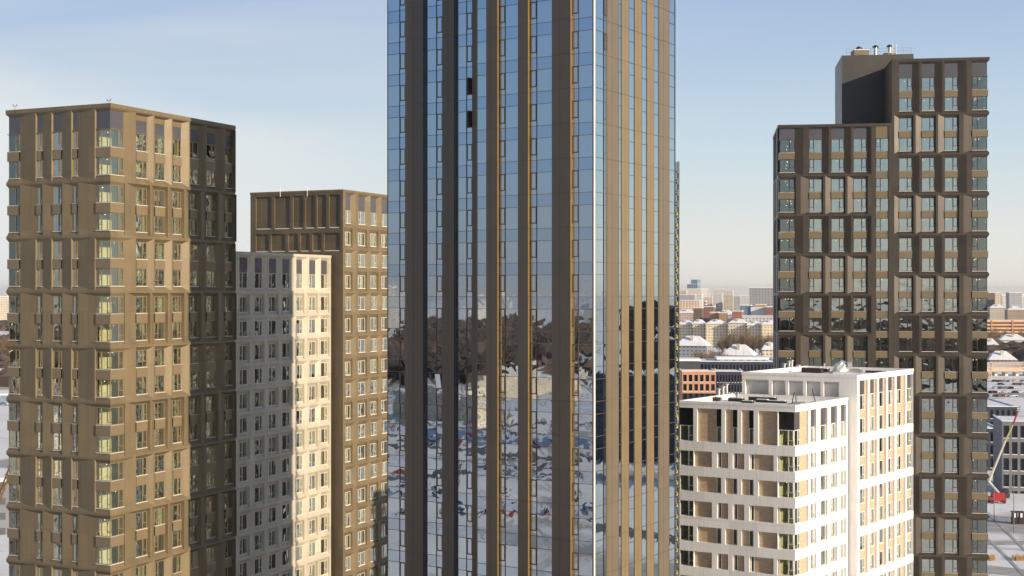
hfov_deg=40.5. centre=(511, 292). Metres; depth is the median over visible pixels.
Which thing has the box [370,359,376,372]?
window
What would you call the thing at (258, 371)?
window
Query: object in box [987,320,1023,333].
parking garage
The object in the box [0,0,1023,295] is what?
sky
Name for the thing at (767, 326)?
apartment house
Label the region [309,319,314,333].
window
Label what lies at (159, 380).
window
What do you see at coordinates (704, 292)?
apartment block
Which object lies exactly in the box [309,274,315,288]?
window
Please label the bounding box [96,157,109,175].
window
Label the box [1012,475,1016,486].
window
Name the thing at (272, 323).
window
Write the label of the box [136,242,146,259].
window
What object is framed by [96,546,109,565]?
window
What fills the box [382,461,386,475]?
window
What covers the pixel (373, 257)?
window
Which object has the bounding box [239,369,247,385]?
window
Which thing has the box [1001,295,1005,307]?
apartment tower
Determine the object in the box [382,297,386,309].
window
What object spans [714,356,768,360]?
plant room
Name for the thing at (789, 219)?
window
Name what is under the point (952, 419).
window
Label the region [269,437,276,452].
window
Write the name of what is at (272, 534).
window
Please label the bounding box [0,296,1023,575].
ground
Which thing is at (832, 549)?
window
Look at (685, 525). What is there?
window
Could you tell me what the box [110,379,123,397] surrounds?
window
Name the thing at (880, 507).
window
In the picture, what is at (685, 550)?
window
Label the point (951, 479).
window
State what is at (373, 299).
window
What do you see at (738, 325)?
apartment house
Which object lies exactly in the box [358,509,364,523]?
window
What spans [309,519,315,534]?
window
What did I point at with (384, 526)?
window
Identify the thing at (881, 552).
window
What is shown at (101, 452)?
window
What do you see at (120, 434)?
window
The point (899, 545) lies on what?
window
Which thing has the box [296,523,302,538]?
window
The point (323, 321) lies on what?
window
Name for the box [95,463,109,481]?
window
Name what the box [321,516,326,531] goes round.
window
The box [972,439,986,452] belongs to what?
window
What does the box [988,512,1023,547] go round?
tyre track
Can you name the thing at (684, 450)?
window
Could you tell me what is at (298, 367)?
window
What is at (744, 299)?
apartment block
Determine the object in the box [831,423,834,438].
window
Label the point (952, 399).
window
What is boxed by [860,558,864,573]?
window
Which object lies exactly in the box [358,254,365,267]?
window
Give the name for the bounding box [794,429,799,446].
window
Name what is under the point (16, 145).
window
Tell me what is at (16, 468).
window
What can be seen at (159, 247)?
window
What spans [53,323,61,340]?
window
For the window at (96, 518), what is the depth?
154.55 m
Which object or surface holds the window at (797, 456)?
in the apartment block at (822, 485)
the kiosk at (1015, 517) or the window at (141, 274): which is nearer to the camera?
the window at (141, 274)
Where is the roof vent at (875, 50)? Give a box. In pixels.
[872,45,878,54]
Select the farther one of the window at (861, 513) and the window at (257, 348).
the window at (257, 348)
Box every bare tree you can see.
[2,339,8,354]
[718,336,727,350]
[731,335,742,343]
[741,333,751,345]
[751,333,757,348]
[755,337,763,355]
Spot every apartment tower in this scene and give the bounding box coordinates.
[5,103,236,575]
[250,189,386,575]
[773,54,989,575]
[987,292,994,307]
[995,293,1000,304]
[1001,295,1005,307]
[1006,292,1021,308]
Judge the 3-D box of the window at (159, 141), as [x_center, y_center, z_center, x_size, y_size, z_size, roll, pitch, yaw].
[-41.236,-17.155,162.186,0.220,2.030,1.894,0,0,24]
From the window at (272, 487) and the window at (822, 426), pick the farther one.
the window at (272, 487)
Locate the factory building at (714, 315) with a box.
[710,312,718,320]
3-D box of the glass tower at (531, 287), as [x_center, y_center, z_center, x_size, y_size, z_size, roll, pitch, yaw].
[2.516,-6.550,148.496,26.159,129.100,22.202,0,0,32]
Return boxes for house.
[679,309,692,322]
[679,320,691,340]
[679,335,711,356]
[692,319,705,339]
[705,319,726,347]
[722,344,757,355]
[728,318,747,338]
[746,320,760,348]
[761,320,772,336]
[761,342,772,358]
[987,304,1005,319]
[1005,306,1023,319]
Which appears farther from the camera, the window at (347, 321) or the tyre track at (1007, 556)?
the tyre track at (1007, 556)
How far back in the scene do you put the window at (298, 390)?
189.68 m
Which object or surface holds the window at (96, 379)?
in the apartment tower at (121, 239)
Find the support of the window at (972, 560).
in the apartment tower at (880, 217)
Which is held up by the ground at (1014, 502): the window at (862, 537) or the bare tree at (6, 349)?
the bare tree at (6, 349)
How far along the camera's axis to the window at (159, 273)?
162.28 m
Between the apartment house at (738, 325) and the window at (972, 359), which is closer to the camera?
the window at (972, 359)
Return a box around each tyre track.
[987,512,1023,549]
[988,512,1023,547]
[988,538,1023,573]
[988,539,1023,575]
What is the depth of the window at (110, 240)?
155.30 m
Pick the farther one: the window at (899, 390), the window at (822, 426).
the window at (899, 390)
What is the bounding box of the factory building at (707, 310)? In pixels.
[702,306,715,322]
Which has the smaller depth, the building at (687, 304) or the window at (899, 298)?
the window at (899, 298)
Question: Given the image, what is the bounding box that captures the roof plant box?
[850,49,869,54]
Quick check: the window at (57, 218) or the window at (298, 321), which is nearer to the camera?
the window at (57, 218)
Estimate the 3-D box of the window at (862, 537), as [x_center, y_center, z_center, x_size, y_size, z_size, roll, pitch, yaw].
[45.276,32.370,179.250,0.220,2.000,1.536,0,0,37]
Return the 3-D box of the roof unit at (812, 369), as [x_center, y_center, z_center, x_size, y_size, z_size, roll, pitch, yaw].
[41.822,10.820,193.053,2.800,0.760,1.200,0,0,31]
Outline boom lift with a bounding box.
[988,407,1020,503]
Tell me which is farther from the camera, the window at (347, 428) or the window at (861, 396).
the window at (347, 428)
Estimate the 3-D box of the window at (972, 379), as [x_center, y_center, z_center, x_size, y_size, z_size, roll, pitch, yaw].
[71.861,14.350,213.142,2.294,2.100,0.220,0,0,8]
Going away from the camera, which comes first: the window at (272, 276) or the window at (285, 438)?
the window at (272, 276)
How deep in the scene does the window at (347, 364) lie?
198.49 m
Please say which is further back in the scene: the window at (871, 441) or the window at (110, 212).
the window at (871, 441)
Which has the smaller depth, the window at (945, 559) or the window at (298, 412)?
the window at (298, 412)
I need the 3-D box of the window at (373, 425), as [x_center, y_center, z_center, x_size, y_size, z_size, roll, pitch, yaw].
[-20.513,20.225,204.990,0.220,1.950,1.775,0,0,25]
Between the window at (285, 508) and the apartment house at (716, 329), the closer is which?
the window at (285, 508)
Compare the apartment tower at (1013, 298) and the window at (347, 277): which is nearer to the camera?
the window at (347, 277)
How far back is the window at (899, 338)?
214.72 m
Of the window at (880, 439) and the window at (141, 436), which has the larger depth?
the window at (880, 439)
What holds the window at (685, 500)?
in the apartment block at (822, 485)
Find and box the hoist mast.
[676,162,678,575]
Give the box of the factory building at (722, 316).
[718,312,727,322]
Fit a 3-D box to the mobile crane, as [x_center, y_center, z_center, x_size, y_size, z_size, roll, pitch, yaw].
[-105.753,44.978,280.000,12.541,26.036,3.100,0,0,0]
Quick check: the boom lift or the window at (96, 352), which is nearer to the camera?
the window at (96, 352)
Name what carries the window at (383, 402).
in the apartment tower at (345, 230)
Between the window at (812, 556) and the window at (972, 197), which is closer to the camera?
the window at (812, 556)
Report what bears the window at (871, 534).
in the apartment block at (822, 485)
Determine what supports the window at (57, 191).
in the apartment tower at (121, 239)
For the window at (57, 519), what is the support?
in the apartment tower at (121, 239)
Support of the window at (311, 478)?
in the apartment block at (283, 390)
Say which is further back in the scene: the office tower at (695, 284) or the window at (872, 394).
the office tower at (695, 284)
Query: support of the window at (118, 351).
in the apartment tower at (121, 239)
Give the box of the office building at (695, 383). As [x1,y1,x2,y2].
[679,368,715,454]
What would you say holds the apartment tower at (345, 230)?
on the paved yard
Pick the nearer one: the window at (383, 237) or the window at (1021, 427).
the window at (383, 237)
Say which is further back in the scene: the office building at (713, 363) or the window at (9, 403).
the office building at (713, 363)
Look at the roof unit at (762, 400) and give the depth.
176.76 m
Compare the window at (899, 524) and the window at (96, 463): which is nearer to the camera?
the window at (96, 463)
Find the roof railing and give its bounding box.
[846,48,885,54]
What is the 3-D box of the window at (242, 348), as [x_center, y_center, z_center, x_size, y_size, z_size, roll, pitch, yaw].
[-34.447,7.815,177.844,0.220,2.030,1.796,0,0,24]
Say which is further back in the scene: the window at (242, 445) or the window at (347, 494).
the window at (347, 494)
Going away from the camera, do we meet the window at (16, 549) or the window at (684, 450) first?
the window at (16, 549)
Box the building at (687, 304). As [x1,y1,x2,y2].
[679,300,700,311]
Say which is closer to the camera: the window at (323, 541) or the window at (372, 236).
the window at (323, 541)
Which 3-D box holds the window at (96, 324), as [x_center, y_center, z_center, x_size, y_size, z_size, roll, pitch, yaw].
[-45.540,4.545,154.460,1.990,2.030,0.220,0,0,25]
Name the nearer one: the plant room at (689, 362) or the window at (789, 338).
the window at (789, 338)
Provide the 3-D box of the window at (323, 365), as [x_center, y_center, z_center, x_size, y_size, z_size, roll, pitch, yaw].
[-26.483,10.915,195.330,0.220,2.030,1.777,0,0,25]
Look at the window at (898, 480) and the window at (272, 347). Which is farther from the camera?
the window at (898, 480)
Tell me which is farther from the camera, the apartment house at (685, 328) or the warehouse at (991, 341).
the apartment house at (685, 328)
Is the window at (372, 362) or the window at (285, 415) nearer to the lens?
the window at (285, 415)
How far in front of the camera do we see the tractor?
390.01 m
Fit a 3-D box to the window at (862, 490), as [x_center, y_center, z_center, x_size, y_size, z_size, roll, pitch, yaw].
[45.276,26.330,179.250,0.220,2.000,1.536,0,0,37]
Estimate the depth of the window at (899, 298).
214.72 m
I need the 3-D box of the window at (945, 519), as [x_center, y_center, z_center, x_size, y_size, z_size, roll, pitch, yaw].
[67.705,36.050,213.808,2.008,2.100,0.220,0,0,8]
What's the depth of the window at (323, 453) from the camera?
195.39 m
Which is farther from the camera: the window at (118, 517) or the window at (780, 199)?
the window at (780, 199)
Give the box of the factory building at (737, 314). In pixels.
[732,310,743,319]
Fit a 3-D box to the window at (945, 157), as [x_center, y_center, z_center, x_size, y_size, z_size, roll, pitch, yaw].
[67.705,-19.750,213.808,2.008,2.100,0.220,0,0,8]
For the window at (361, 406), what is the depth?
202.01 m
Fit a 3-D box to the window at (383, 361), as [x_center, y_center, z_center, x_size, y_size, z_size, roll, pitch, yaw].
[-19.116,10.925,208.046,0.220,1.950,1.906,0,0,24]
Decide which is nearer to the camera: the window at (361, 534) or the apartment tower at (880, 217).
the window at (361, 534)
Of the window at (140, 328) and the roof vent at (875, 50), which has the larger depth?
the roof vent at (875, 50)
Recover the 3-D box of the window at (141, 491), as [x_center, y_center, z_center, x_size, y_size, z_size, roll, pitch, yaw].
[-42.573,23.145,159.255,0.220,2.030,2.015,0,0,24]
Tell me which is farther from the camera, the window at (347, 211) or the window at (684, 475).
the window at (347, 211)
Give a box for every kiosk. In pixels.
[1010,511,1017,523]
[1017,511,1023,523]
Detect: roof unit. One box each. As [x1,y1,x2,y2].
[712,396,720,400]
[728,397,744,401]
[741,400,753,402]
[748,396,776,400]
[756,399,769,402]
[768,400,786,402]
[801,367,823,372]
[850,368,862,372]
[865,370,885,372]
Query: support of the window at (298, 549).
in the apartment block at (283, 390)
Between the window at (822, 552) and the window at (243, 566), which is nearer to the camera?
the window at (822, 552)
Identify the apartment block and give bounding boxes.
[0,296,8,319]
[235,251,330,575]
[679,295,695,299]
[679,366,913,575]
[681,289,700,294]
[695,294,702,306]
[701,289,707,296]
[703,297,712,305]
[713,289,725,308]
[716,293,722,311]
[723,295,733,311]
[725,290,732,294]
[734,296,740,309]
[740,295,748,304]
[742,315,772,323]
[749,287,772,306]
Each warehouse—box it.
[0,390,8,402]
[721,309,731,334]
[750,307,765,314]
[987,338,998,344]
[987,350,1017,361]
[996,333,1023,342]
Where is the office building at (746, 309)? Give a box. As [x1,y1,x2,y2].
[740,305,751,314]
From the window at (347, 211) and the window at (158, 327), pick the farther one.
the window at (347, 211)
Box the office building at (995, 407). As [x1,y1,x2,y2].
[987,398,1016,424]
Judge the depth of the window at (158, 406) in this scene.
162.12 m
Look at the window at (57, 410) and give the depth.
157.25 m
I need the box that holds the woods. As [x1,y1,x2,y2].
[0,309,1023,386]
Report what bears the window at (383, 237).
in the apartment tower at (345, 230)
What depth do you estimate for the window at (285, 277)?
186.69 m
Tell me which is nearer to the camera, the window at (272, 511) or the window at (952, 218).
the window at (272, 511)
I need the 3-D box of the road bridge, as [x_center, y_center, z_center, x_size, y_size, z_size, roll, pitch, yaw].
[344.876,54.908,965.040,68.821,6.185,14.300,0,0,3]
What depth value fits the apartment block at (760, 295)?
1897.24 m
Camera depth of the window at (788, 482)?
165.76 m
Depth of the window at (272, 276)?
183.89 m
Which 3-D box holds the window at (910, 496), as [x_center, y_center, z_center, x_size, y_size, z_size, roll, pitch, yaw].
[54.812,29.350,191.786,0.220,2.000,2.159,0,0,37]
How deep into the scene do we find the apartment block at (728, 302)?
2997.49 m
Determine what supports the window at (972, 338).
in the apartment tower at (880, 217)
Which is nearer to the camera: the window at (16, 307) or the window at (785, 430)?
the window at (16, 307)
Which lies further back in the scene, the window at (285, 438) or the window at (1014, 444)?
the window at (1014, 444)
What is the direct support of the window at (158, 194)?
in the apartment tower at (121, 239)
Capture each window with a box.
[8,215,19,232]
[8,242,19,259]
[8,269,19,286]
[8,296,19,313]
[8,377,19,394]
[8,403,19,421]
[8,430,19,447]
[8,457,19,474]
[8,484,19,501]
[8,538,19,555]
[9,134,19,151]
[9,161,19,178]
[9,188,19,205]
[9,323,19,340]
[9,350,19,367]
[9,511,19,528]
[9,564,19,575]
[52,132,61,149]
[52,214,61,231]
[52,269,61,286]
[52,296,61,313]
[52,378,61,395]
[52,433,61,450]
[52,542,61,560]
[53,159,61,176]
[53,187,61,203]
[53,241,61,258]
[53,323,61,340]
[53,351,61,368]
[53,405,61,423]
[53,514,61,532]
[53,569,61,575]
[95,129,109,147]
[95,212,109,230]
[95,240,109,258]
[95,268,109,286]
[95,324,109,341]
[95,352,109,369]
[95,379,109,397]
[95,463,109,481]
[95,491,109,509]
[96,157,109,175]
[96,185,108,202]
[96,296,109,313]
[96,407,109,425]
[96,435,109,453]
[96,518,109,537]
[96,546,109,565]
[110,129,123,148]
[110,157,122,175]
[110,185,122,203]
[110,212,122,230]
[110,240,123,258]
[110,268,123,286]
[110,296,122,313]
[110,324,123,341]
[110,351,122,369]
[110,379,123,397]
[110,406,122,425]
[110,434,123,453]
[110,461,123,481]
[110,489,123,509]
[110,517,122,537]
[110,545,123,565]
[135,187,146,205]
[135,215,147,232]
[135,296,147,313]
[135,323,146,340]
[135,403,147,421]
[135,430,147,449]
[135,511,146,530]
[135,538,146,557]
[136,133,146,151]
[136,160,146,178]
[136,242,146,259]
[136,269,147,286]
[136,350,146,367]
[136,377,147,394]
[136,457,147,476]
[136,484,147,503]
[136,564,146,575]
[154,189,164,207]
[154,216,164,233]
[154,296,163,312]
[154,322,164,339]
[154,401,164,419]
[154,428,164,446]
[154,507,163,526]
[154,534,164,552]
[155,136,164,154]
[155,163,163,180]
[155,243,163,259]
[155,269,164,286]
[155,349,164,365]
[155,375,163,392]
[155,454,163,472]
[155,481,164,499]
[155,560,163,575]
[239,273,247,288]
[239,297,247,312]
[239,321,247,336]
[239,345,247,360]
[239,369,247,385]
[239,393,247,409]
[239,417,247,433]
[239,441,246,458]
[239,465,246,482]
[239,490,246,506]
[239,514,246,530]
[239,538,247,555]
[239,562,246,575]
[254,297,261,312]
[254,344,262,359]
[254,392,261,407]
[254,439,261,455]
[254,486,262,502]
[254,534,261,550]
[255,273,262,288]
[255,321,262,335]
[255,368,261,383]
[255,415,262,431]
[255,463,262,479]
[255,510,262,526]
[255,557,262,574]
[269,273,276,288]
[269,297,275,311]
[269,320,275,335]
[269,343,276,358]
[269,367,276,382]
[269,390,275,405]
[269,413,276,429]
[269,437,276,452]
[269,460,275,476]
[269,483,275,499]
[269,507,276,523]
[269,530,276,546]
[269,553,275,570]
[282,274,289,288]
[282,297,289,311]
[282,320,289,334]
[282,343,289,357]
[282,366,289,380]
[282,389,289,403]
[282,411,289,427]
[282,434,288,450]
[282,457,288,473]
[282,480,288,496]
[282,503,288,519]
[282,526,288,542]
[282,549,289,565]
[296,274,302,288]
[296,297,301,311]
[296,319,301,333]
[296,342,302,356]
[296,364,301,379]
[296,387,302,402]
[296,410,301,424]
[296,432,301,447]
[296,455,302,470]
[296,477,301,493]
[296,500,302,515]
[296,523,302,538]
[296,545,302,561]
[296,568,301,575]
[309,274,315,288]
[309,297,314,310]
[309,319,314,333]
[309,341,315,355]
[309,363,315,378]
[309,386,314,400]
[309,408,314,422]
[309,430,315,445]
[309,452,315,467]
[309,475,314,490]
[309,497,314,512]
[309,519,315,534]
[309,541,315,557]
[309,564,314,575]
[321,274,327,288]
[321,297,327,310]
[321,318,327,332]
[321,340,327,354]
[321,362,327,376]
[321,384,327,398]
[321,406,327,421]
[321,428,326,443]
[321,450,326,465]
[321,472,326,487]
[321,494,326,509]
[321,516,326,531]
[321,538,327,553]
[321,560,327,575]
[345,232,350,245]
[345,275,350,288]
[345,318,350,331]
[345,362,349,375]
[345,405,349,418]
[345,448,350,462]
[345,491,350,505]
[345,535,350,549]
[346,210,350,223]
[346,253,349,266]
[346,297,349,309]
[346,340,350,353]
[346,383,350,396]
[346,426,350,440]
[346,470,349,483]
[346,513,350,527]
[346,556,350,570]
[358,211,364,224]
[358,233,364,245]
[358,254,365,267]
[358,275,365,288]
[358,297,364,309]
[358,318,364,331]
[358,339,364,352]
[358,360,365,373]
[358,382,365,395]
[358,403,364,416]
[358,424,364,438]
[358,445,364,459]
[358,466,365,480]
[358,488,365,502]
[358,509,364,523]
[358,530,364,545]
[358,551,364,566]
[370,234,375,246]
[370,276,376,288]
[370,318,376,330]
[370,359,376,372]
[370,401,375,414]
[370,443,375,456]
[370,485,376,498]
[370,527,376,541]
[370,568,375,575]
[371,213,375,225]
[371,255,375,267]
[371,297,376,309]
[371,338,376,351]
[371,380,375,393]
[371,422,375,435]
[371,464,376,477]
[371,506,376,519]
[371,547,376,561]
[381,234,386,247]
[381,276,386,288]
[381,317,386,329]
[381,358,386,371]
[381,400,386,412]
[381,441,386,454]
[381,482,386,495]
[381,523,386,537]
[381,564,386,575]
[382,214,386,226]
[382,255,386,267]
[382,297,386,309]
[382,338,386,350]
[382,379,386,392]
[382,420,386,433]
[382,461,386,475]
[382,503,386,516]
[382,544,386,558]
[681,500,692,515]
[681,525,692,540]
[681,550,692,565]
[683,425,692,440]
[683,450,692,465]
[684,475,692,490]
[734,453,737,468]
[734,504,737,519]
[734,555,737,570]
[749,428,753,443]
[749,480,753,494]
[749,531,753,546]
[778,430,793,446]
[779,456,793,472]
[779,507,793,523]
[779,533,793,549]
[779,559,793,575]
[780,140,794,152]
[780,159,794,172]
[780,179,794,192]
[780,199,794,212]
[780,239,794,251]
[780,258,794,271]
[780,278,794,291]
[780,318,794,330]
[780,338,794,350]
[780,482,793,497]
[785,219,794,231]
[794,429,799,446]
[794,456,799,472]
[794,482,799,498]
[794,507,799,524]
[794,533,800,550]
[794,559,799,575]
[811,427,813,442]
[811,453,814,467]
[811,478,813,493]
[811,529,814,544]
[811,554,814,569]
[821,425,824,440]
[821,450,824,465]
[821,475,824,490]
[821,500,825,515]
[821,525,825,540]
[821,550,825,565]
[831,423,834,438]
[831,448,834,463]
[831,473,834,487]
[831,497,834,512]
[831,522,835,537]
[831,547,834,561]
[860,395,864,410]
[860,418,863,433]
[860,442,864,457]
[860,464,864,480]
[860,489,864,503]
[860,511,863,527]
[860,535,864,550]
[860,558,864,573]
[870,393,873,408]
[870,416,873,431]
[870,440,873,454]
[870,462,873,477]
[870,486,873,500]
[870,508,873,523]
[870,532,873,546]
[870,554,874,569]
[879,392,883,406]
[879,414,882,429]
[879,438,882,452]
[879,460,882,474]
[879,483,883,498]
[879,505,882,520]
[879,529,883,543]
[879,550,882,566]
[897,389,901,403]
[897,411,900,425]
[897,434,901,448]
[897,455,901,470]
[897,478,901,492]
[897,499,900,514]
[897,523,900,537]
[897,544,900,558]
[897,567,900,575]
[899,98,911,111]
[899,118,911,131]
[899,138,911,151]
[899,158,911,171]
[899,178,911,191]
[899,198,911,211]
[899,218,911,231]
[899,238,911,251]
[899,258,911,271]
[899,278,911,291]
[899,298,911,311]
[899,318,911,331]
[899,338,911,351]
[899,358,911,367]
[907,388,910,402]
[907,409,911,423]
[907,432,911,446]
[907,453,910,467]
[907,475,910,489]
[907,496,911,511]
[907,519,911,533]
[907,540,910,555]
[944,117,957,130]
[944,137,957,150]
[944,278,957,291]
[944,298,957,311]
[944,459,957,472]
[944,519,957,532]
[944,539,957,552]
[945,77,957,90]
[945,97,957,110]
[945,157,957,170]
[945,177,957,190]
[945,198,957,210]
[945,258,957,271]
[945,318,957,331]
[945,338,957,351]
[945,358,957,371]
[945,379,957,391]
[945,399,957,411]
[945,419,957,432]
[945,499,957,512]
[945,559,957,572]
[946,479,957,492]
[949,439,957,452]
[952,218,957,230]
[952,238,957,250]
[972,76,986,89]
[972,96,986,109]
[972,116,986,129]
[972,157,982,170]
[972,177,986,190]
[972,197,986,210]
[972,217,986,230]
[972,238,986,250]
[972,278,985,291]
[972,298,986,311]
[972,318,986,331]
[972,338,986,351]
[972,359,982,371]
[972,379,986,392]
[972,419,986,432]
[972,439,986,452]
[972,459,986,472]
[972,479,985,493]
[972,500,986,513]
[972,520,986,533]
[972,540,986,553]
[972,560,986,573]
[990,432,992,441]
[990,445,992,454]
[990,458,992,467]
[1003,426,1008,437]
[1003,442,1008,453]
[1003,458,1008,469]
[1003,474,1008,486]
[1012,426,1016,437]
[1012,442,1016,453]
[1012,458,1016,469]
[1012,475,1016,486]
[1020,426,1023,437]
[1020,442,1023,453]
[1020,459,1023,470]
[1020,475,1023,486]
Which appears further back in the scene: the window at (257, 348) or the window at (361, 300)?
the window at (361, 300)
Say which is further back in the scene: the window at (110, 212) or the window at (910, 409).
the window at (910, 409)
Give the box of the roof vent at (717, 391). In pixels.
[715,388,720,394]
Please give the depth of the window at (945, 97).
213.78 m
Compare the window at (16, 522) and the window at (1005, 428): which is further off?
the window at (1005, 428)
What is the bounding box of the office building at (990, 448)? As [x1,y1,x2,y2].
[987,423,992,470]
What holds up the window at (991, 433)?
in the office building at (990, 448)
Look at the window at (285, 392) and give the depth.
186.69 m
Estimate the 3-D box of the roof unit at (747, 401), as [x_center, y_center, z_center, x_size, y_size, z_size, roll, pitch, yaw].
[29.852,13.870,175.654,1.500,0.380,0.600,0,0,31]
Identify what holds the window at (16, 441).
in the apartment tower at (121, 239)
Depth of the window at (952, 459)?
213.73 m
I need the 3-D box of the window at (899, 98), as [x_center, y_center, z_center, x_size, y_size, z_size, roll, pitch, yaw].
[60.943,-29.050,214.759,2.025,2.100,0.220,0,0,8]
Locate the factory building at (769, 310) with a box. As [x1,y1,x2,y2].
[766,306,772,314]
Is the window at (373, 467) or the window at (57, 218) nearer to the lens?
the window at (57, 218)
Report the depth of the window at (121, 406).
155.30 m
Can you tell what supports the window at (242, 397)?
in the apartment block at (283, 390)
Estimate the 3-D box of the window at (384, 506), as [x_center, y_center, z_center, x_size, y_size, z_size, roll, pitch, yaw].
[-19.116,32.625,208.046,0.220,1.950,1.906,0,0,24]
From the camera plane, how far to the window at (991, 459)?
451.25 m
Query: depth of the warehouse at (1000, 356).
1151.46 m
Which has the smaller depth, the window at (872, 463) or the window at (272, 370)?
the window at (872, 463)
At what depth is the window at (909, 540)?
192.05 m
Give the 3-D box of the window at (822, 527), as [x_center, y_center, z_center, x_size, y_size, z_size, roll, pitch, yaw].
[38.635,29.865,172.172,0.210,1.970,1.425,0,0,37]
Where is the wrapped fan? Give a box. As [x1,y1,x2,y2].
[829,360,851,373]
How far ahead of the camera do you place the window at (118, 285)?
155.30 m
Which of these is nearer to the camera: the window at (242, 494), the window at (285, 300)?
the window at (242, 494)
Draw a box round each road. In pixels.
[679,541,1023,560]
[984,565,1023,575]
[987,524,1023,531]
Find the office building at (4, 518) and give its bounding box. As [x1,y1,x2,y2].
[0,468,8,534]
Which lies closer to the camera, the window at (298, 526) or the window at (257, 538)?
the window at (257, 538)
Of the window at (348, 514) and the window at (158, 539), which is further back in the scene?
the window at (348, 514)
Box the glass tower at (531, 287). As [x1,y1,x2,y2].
[387,0,675,575]
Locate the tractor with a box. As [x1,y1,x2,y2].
[1002,488,1009,498]
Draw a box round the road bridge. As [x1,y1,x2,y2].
[987,367,1023,375]
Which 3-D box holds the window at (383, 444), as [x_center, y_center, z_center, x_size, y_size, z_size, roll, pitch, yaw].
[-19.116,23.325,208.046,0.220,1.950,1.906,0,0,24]
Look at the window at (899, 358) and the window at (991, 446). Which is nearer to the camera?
the window at (899, 358)
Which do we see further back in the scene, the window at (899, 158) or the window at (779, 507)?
the window at (899, 158)
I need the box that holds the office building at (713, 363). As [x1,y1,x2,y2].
[700,358,772,371]
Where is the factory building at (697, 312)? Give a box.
[693,307,703,321]
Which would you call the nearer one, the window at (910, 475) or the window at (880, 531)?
the window at (880, 531)
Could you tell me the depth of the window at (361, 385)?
202.01 m
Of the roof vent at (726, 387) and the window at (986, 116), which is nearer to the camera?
the roof vent at (726, 387)
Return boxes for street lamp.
[1005,473,1013,532]
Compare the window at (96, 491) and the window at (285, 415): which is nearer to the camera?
the window at (96, 491)
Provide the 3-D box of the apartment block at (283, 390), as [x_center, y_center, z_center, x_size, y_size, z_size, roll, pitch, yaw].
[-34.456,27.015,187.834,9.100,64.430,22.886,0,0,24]
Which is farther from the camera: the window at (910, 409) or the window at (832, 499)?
the window at (910, 409)
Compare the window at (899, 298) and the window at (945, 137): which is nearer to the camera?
the window at (945, 137)
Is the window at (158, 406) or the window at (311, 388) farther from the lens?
the window at (311, 388)
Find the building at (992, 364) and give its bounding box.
[987,362,1023,378]
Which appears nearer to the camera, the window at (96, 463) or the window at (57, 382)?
the window at (96, 463)
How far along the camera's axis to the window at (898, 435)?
189.12 m
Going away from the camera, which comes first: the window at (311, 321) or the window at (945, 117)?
the window at (311, 321)
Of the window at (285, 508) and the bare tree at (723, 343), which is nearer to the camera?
the window at (285, 508)
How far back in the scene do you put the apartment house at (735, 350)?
1059.93 m
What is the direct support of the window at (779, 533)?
in the apartment block at (822, 485)
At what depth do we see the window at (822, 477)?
172.16 m
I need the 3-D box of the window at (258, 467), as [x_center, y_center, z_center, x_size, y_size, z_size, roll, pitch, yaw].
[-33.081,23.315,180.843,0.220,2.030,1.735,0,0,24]
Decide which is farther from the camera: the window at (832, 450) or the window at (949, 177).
the window at (949, 177)
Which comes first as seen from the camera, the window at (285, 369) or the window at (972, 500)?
the window at (285, 369)
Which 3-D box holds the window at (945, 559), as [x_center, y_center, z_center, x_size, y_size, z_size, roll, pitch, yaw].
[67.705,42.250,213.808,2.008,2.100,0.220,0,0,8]
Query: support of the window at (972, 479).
in the apartment tower at (880, 217)
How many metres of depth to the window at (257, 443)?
180.86 m
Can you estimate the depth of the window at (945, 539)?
213.78 m
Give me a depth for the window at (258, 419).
180.99 m
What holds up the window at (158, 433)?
in the apartment tower at (121, 239)
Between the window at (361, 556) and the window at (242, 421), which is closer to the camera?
the window at (242, 421)
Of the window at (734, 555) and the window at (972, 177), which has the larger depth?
the window at (972, 177)
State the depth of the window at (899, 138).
214.72 m
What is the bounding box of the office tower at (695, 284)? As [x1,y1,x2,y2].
[687,280,700,288]
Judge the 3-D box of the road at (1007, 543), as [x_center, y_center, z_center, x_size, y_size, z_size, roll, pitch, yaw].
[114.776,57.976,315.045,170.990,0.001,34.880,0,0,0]
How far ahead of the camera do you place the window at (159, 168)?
162.28 m
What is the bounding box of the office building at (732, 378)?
[714,368,742,394]
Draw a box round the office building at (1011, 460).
[993,414,1023,493]
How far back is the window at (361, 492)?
202.01 m
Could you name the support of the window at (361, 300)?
in the apartment tower at (345, 230)
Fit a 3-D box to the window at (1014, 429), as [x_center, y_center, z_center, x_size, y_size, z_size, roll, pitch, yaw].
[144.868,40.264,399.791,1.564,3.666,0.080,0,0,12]
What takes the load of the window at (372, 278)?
in the apartment tower at (345, 230)
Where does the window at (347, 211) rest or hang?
in the apartment tower at (345, 230)
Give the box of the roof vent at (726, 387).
[723,383,729,393]
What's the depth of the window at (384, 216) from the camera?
208.17 m
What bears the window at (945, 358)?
in the apartment tower at (880, 217)
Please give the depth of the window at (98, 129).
154.55 m
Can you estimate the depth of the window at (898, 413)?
189.45 m
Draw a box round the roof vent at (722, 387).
[720,385,725,393]
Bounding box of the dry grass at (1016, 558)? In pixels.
[987,554,1023,560]
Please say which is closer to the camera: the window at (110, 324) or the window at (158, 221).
the window at (110, 324)
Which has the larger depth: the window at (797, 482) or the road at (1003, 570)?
the road at (1003, 570)
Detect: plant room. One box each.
[679,357,700,368]
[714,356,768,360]
[756,304,766,306]
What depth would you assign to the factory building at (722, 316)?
1638.91 m

